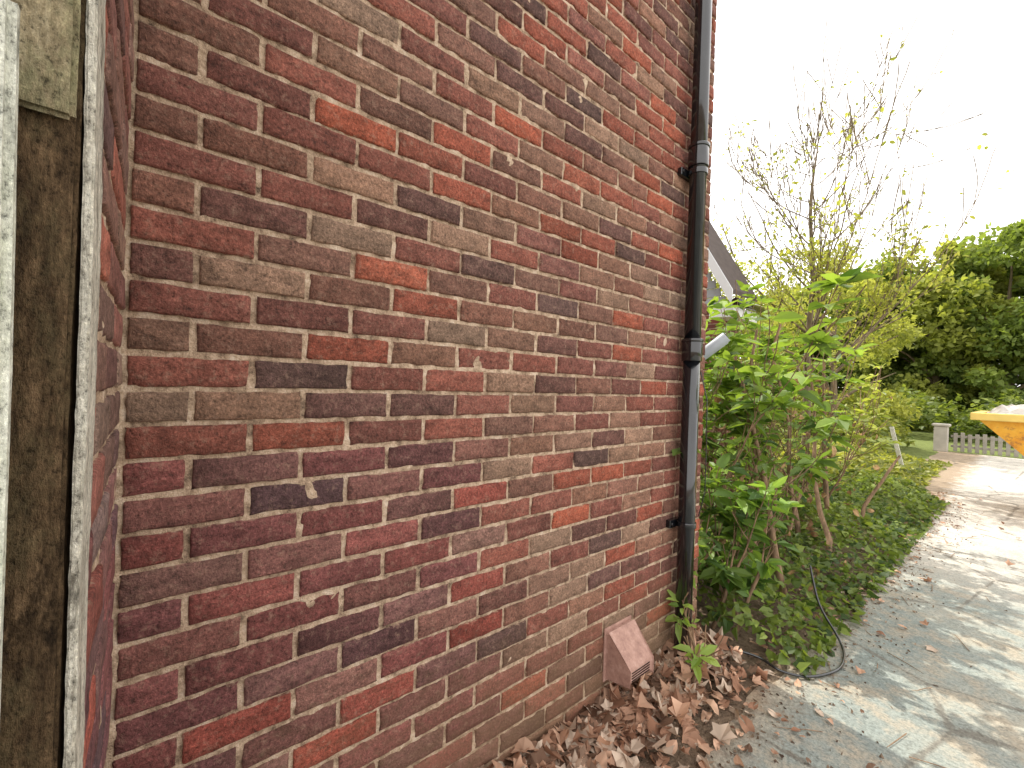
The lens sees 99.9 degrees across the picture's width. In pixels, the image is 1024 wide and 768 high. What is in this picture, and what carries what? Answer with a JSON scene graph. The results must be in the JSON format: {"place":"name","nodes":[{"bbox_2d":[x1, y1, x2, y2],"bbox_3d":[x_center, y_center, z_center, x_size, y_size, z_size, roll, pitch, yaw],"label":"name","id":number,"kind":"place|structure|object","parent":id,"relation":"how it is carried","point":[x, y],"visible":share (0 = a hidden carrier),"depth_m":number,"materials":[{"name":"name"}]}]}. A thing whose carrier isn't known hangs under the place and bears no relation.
{"place":"outdoors","nodes":[
{"label":"outdoors","id":0,"kind":"place"},
{"bbox_2d":[701,299,737,474],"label":"walls","id":1,"kind":"structure","parent":0,"point":[712,324],"depth_m":6.95,"materials":[{"name":"brick"}]},
{"bbox_2d":[705,296,725,306],"bbox_3d":[2.417,-1.346,7.895,0.018,0.130,2.943,2,0,-40],"label":"cladding board","id":2,"kind":"object","parent":1,"relation":"attached to","point":[709,299],"visible":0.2,"depth_m":6.89,"materials":[{"name":"grey wood"}]},
{"bbox_2d":[707,288,720,297],"bbox_3d":[2.421,-1.486,7.895,0.018,0.130,2.783,2,0,-40],"label":"cladding board","id":3,"kind":"object","parent":2,"relation":"on","point":[711,293],"visible":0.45,"depth_m":6.90,"materials":[{"name":"grey wood"}]},
{"bbox_2d":[706,280,715,289],"bbox_3d":[2.426,-1.625,7.895,0.018,0.130,2.623,2,0,-40],"label":"cladding board","id":4,"kind":"object","parent":3,"relation":"on","point":[711,284],"visible":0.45,"depth_m":6.93,"materials":[{"name":"grey wood"}]},
{"bbox_2d":[706,272,710,280],"bbox_3d":[2.431,-1.765,7.895,0.018,0.130,2.463,2,0,-40],"label":"cladding board","id":5,"kind":"object","parent":4,"relation":"on","point":[708,275],"visible":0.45,"depth_m":6.96,"materials":[{"name":"grey wood"}]},
{"bbox_2d":[709,307,756,323],"bbox_3d":[3.519,-1.081,6.828,0.880,0.155,0.360,2,0,-40],"label":"soffit box","id":6,"kind":"object","parent":1,"relation":"attached to","point":[740,312],"visible":0.21,"depth_m":6.59,"materials":[{"name":"white plastic"}]},
{"bbox_2d":[732,297,764,312],"bbox_3d":[3.659,-1.209,6.642,0.950,0.109,0.109,2,0,-40],"label":"gutter","id":7,"kind":"object","parent":6,"relation":"on","point":[756,308],"visible":0.73,"depth_m":6.62,"materials":[{"name":"black plastic"}]},
{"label":"roof slope","id":8,"kind":"object","parent":1,"relation":"on","visible":0},
{"bbox_2d":[707,249,732,304],"bbox_3d":[2.790,-2.807,7.060,0.027,3.235,1.700,2,0,-40],"label":"bargeboard","id":9,"kind":"object","parent":8,"relation":"attached to","point":[720,277],"visible":0.21,"depth_m":6.54,"materials":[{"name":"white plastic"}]},
{"bbox_2d":[708,221,756,301],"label":"roof slope","id":10,"kind":"structure","parent":8,"relation":"attached to","point":[726,263],"depth_m":6.94,"materials":[{"name":"tile"}]},
{"bbox_2d":[563,426,1023,767],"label":"ground","id":11,"kind":"structure","parent":0,"point":[923,442],"depth_m":2.69,"materials":[{"name":"green plant"}]},
{"bbox_2d":[0,0,105,767],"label":"wooden fence","id":12,"kind":"object","parent":11,"relation":"on","point":[52,64],"visible":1,"depth_m":0.37,"materials":[{"name":"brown wood"}]},
{"bbox_2d":[83,0,134,767],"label":"return wall bricks","id":13,"kind":"object","parent":11,"relation":"on","point":[119,51],"visible":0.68,"depth_m":0.63,"materials":[{"name":"red brick"}]},
{"bbox_2d":[91,75,131,767],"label":"return wall mortar","id":14,"kind":"object","parent":13,"relation":"attached to","point":[100,396],"visible":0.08,"depth_m":0.60,"materials":[{"name":"beige concrete"}]},
{"bbox_2d":[112,0,716,767],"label":"side wall bricks","id":15,"kind":"object","parent":11,"relation":"on","point":[156,262],"visible":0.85,"depth_m":1.24,"materials":[{"name":"brick"}]},
{"bbox_2d":[106,0,714,767],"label":"side wall mortar","id":16,"kind":"object","parent":15,"relation":"attached to","point":[204,48],"visible":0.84,"depth_m":1.20,"materials":[{"name":"beige concrete"}]},
{"bbox_2d":[602,615,653,688],"bbox_3d":[0.513,1.183,1.879,0.194,0.230,0.135,2,0,-40],"label":"air vent cowl","id":17,"kind":"object","parent":15,"relation":"attached to","point":[628,658],"visible":1,"depth_m":1.86,"materials":[{"name":"ceramic"}]},
{"bbox_2d":[704,333,729,359],"bbox_3d":[1.124,-0.200,2.436,0.194,0.182,0.099,2,0,31],"label":"security camera","id":18,"kind":"object","parent":15,"relation":"attached to","point":[717,343],"visible":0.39,"depth_m":2.42,"materials":[{"name":"grey plastic"}]},
{"bbox_2d":[665,589,727,683],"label":"seedling plant","id":19,"kind":"object","parent":11,"relation":"on","point":[708,651],"visible":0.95,"depth_m":1.94,"materials":[{"name":"green plant"}]},
{"bbox_2d":[672,448,752,590],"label":"shrub","id":20,"kind":"object","parent":11,"relation":"on","point":[735,575],"visible":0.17,"depth_m":2.59,"materials":[{"name":"green plant"}]},
{"bbox_2d":[480,512,1001,767],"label":"fallen leaves","id":21,"kind":"object","parent":11,"relation":"on","point":[678,708],"depth_m":1.75,"materials":[{"name":"brown plant"}]},
{"bbox_2d":[693,452,804,632],"bbox_3d":[1.245,1.017,2.723,0.839,1.132,0.821,2,0,4],"label":"shrub","id":22,"kind":"object","parent":11,"relation":"on","point":[744,506],"visible":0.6,"depth_m":2.53,"materials":[{"name":"green plant"}]},
{"bbox_2d":[704,332,805,462],"bbox_3d":[3.535,0.349,6.383,1.210,2.348,1.399,2,0,-3],"label":"elder shrub","id":23,"kind":"object","parent":11,"relation":"on","point":[804,413],"visible":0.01,"depth_m":6.11,"materials":[{"name":"green plant"}]},
{"bbox_2d":[707,259,803,383],"bbox_3d":[7.413,-1.328,15.050,4.972,5.962,4.550,2,0,-40],"label":"hawthorn tree","id":24,"kind":"object","parent":11,"relation":"on","point":[741,263],"visible":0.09,"depth_m":14.61,"materials":[{"name":"green plant"}]},
{"bbox_2d":[701,280,861,543],"bbox_3d":[2.381,0.274,4.547,1.968,2.535,1.584,2,0,-12],"label":"laurel shrub","id":25,"kind":"object","parent":11,"relation":"on","point":[752,325],"visible":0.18,"depth_m":4.17,"materials":[{"name":"green plant"}]},
{"bbox_2d":[702,297,876,567],"bbox_3d":[2.171,0.393,3.519,1.661,2.171,1.221,2,0,-40],"label":"laurel shrub","id":26,"kind":"object","parent":11,"relation":"on","point":[813,419],"visible":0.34,"depth_m":3.43,"materials":[{"name":"green plant"}]},
{"bbox_2d":[697,257,882,591],"bbox_3d":[1.389,0.338,3.445,2.389,2.232,2.002,2,0,42],"label":"laurel shrub","id":27,"kind":"object","parent":11,"relation":"on","point":[755,382],"visible":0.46,"depth_m":2.79,"materials":[{"name":"green plant"}]},
{"bbox_2d":[705,353,901,521],"bbox_3d":[2.874,0.602,4.419,1.710,1.802,1.658,2,0,36],"label":"elder shrub","id":28,"kind":"object","parent":11,"relation":"on","point":[866,416],"visible":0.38,"depth_m":4.05,"materials":[{"name":"green plant"}]},
{"bbox_2d":[650,492,981,767],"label":"fallen leaves","id":29,"kind":"object","parent":11,"relation":"on","point":[717,742],"visible":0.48,"depth_m":1.90,"materials":[{"name":"brown plant"}]},
{"bbox_2d":[740,324,900,594],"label":"old shrub trunks","id":30,"kind":"object","parent":11,"relation":"on","point":[829,541],"visible":0.48,"depth_m":3.66,"materials":[{"name":"brown plant"}]},
{"bbox_2d":[700,378,892,590],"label":"withered leaves","id":31,"kind":"object","parent":30,"relation":"attached to","point":[809,499],"visible":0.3,"depth_m":3.31,"materials":[{"name":"brown plant"}]},
{"bbox_2d":[697,461,950,680],"bbox_3d":[2.773,1.287,4.949,5.864,0.492,2.814,2,0,-40],"label":"ivy ground cover","id":32,"kind":"object","parent":11,"relation":"on","point":[807,605],"visible":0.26,"depth_m":3.29,"materials":[{"name":"green plant"}]},
{"bbox_2d":[756,255,925,433],"bbox_3d":[8.918,-0.924,12.119,4.309,5.255,3.938,2,0,-40],"label":"hawthorn tree","id":33,"kind":"object","parent":11,"relation":"on","point":[895,331],"visible":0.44,"depth_m":11.31,"materials":[{"name":"green plant"}]},
{"bbox_2d":[767,397,915,448],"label":"bramble hedge","id":34,"kind":"object","parent":11,"relation":"on","point":[902,435],"visible":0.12,"depth_m":10.73,"materials":[{"name":"green plant"}]},
{"bbox_2d":[734,436,952,496],"bbox_3d":[5.563,1.362,9.658,5.155,0.594,5.785,2,0,-40],"label":"ivy ground cover","id":35,"kind":"object","parent":11,"relation":"on","point":[911,470],"visible":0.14,"depth_m":7.91,"materials":[{"name":"green plant"}]},
{"bbox_2d":[708,18,1016,453],"bbox_3d":[5.324,-2.119,7.657,4.126,7.390,4.342,2,0,-32],"label":"ash tree","id":36,"kind":"object","parent":11,"relation":"on","point":[811,255],"visible":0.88,"depth_m":7.24,"materials":[{"name":"green plant"}]},
{"bbox_2d":[727,219,1023,436],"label":"distant trees","id":37,"kind":"object","parent":11,"relation":"on","point":[971,324],"visible":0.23,"depth_m":17.08,"materials":[{"name":"green plant"}]},
{"bbox_2d":[889,427,903,464],"bbox_3d":[7.153,1.217,7.980,0.064,0.850,0.065,2,-13,-40],"label":"leaning post","id":38,"kind":"object","parent":11,"relation":"on","point":[896,445],"visible":0.74,"depth_m":7.97,"materials":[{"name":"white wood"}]},
{"bbox_2d":[811,384,1023,440],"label":"boundary hedge","id":39,"kind":"object","parent":11,"relation":"on","point":[964,422],"visible":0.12,"depth_m":14.30,"materials":[{"name":"green plant"}]},
{"bbox_2d":[951,433,1023,457],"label":"boundary fence","id":40,"kind":"object","parent":11,"relation":"on","point":[984,448],"visible":0.89,"depth_m":10.91,"materials":[{"name":"white wood"}]},
{"bbox_3d":[-4.344,-1.295,2.429,8.356,5.300,6.980,2,0,-40],"label":"house body","id":41,"kind":"object","parent":11,"relation":"on","visible":0},
{"bbox_2d":[666,0,711,659],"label":"drainpipe","id":42,"kind":"object","parent":41,"relation":"attached to","point":[695,174],"visible":0.99,"depth_m":2.15,"materials":[{"name":"black plastic"}]},
{"bbox_2d":[704,451,1023,767],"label":"path","id":43,"kind":"structure","parent":0,"point":[963,714],"depth_m":2.22,"materials":[{"name":"concrete"}]},
{"bbox_2d":[727,565,845,677],"bbox_3d":[1.562,1.286,2.327,0.920,0.315,0.373,2,0,-29],"label":"black cable","id":44,"kind":"object","parent":43,"relation":"on","point":[841,665],"visible":0.93,"depth_m":2.22,"materials":[{"name":"plastic"}]},
{"bbox_2d":[641,498,1006,767],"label":"path edge debris","id":45,"kind":"object","parent":43,"relation":"on","point":[762,731],"visible":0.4,"depth_m":2.30,"materials":[{"name":"brown plant"}]},
{"bbox_2d":[855,521,1019,673],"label":"fallen leaves","id":46,"kind":"object","parent":43,"relation":"on","point":[924,622],"visible":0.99,"depth_m":2.63,"materials":[{"name":"brown plant"}]},
{"bbox_2d":[933,426,948,451],"bbox_3d":[11.334,1.447,11.361,0.220,0.660,0.270,2,0,-40],"label":"shaft","id":47,"kind":"object","parent":43,"relation":"on","point":[940,438],"visible":0.91,"depth_m":11.29,"materials":[{"name":"concrete"}]},
{"bbox_2d":[932,423,950,426],"bbox_3d":[11.348,1.081,11.363,0.285,0.068,0.350,2,0,-40],"label":"cap","id":48,"kind":"object","parent":47,"relation":"on","point":[941,424],"visible":1,"depth_m":11.28,"materials":[{"name":"concrete"}]},
{"bbox_2d":[970,404,1023,455],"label":"rubbish skip","id":49,"kind":"object","parent":43,"relation":"on","point":[1004,422],"visible":1,"depth_m":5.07,"materials":[{"name":"yellow paint"}]},
{"bbox_2d":[709,0,1023,387],"label":"sky","id":50,"kind":"structure","parent":0,"point":[757,42],"materials":[{"name":"white"}]},
{"bbox_2d":[711,71,1022,192],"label":"overhead cables","id":51,"kind":"object","parent":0,"point":[893,114],"visible":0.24,"depth_m":18.63,"materials":[{"name":"black plastic"}]}
]}

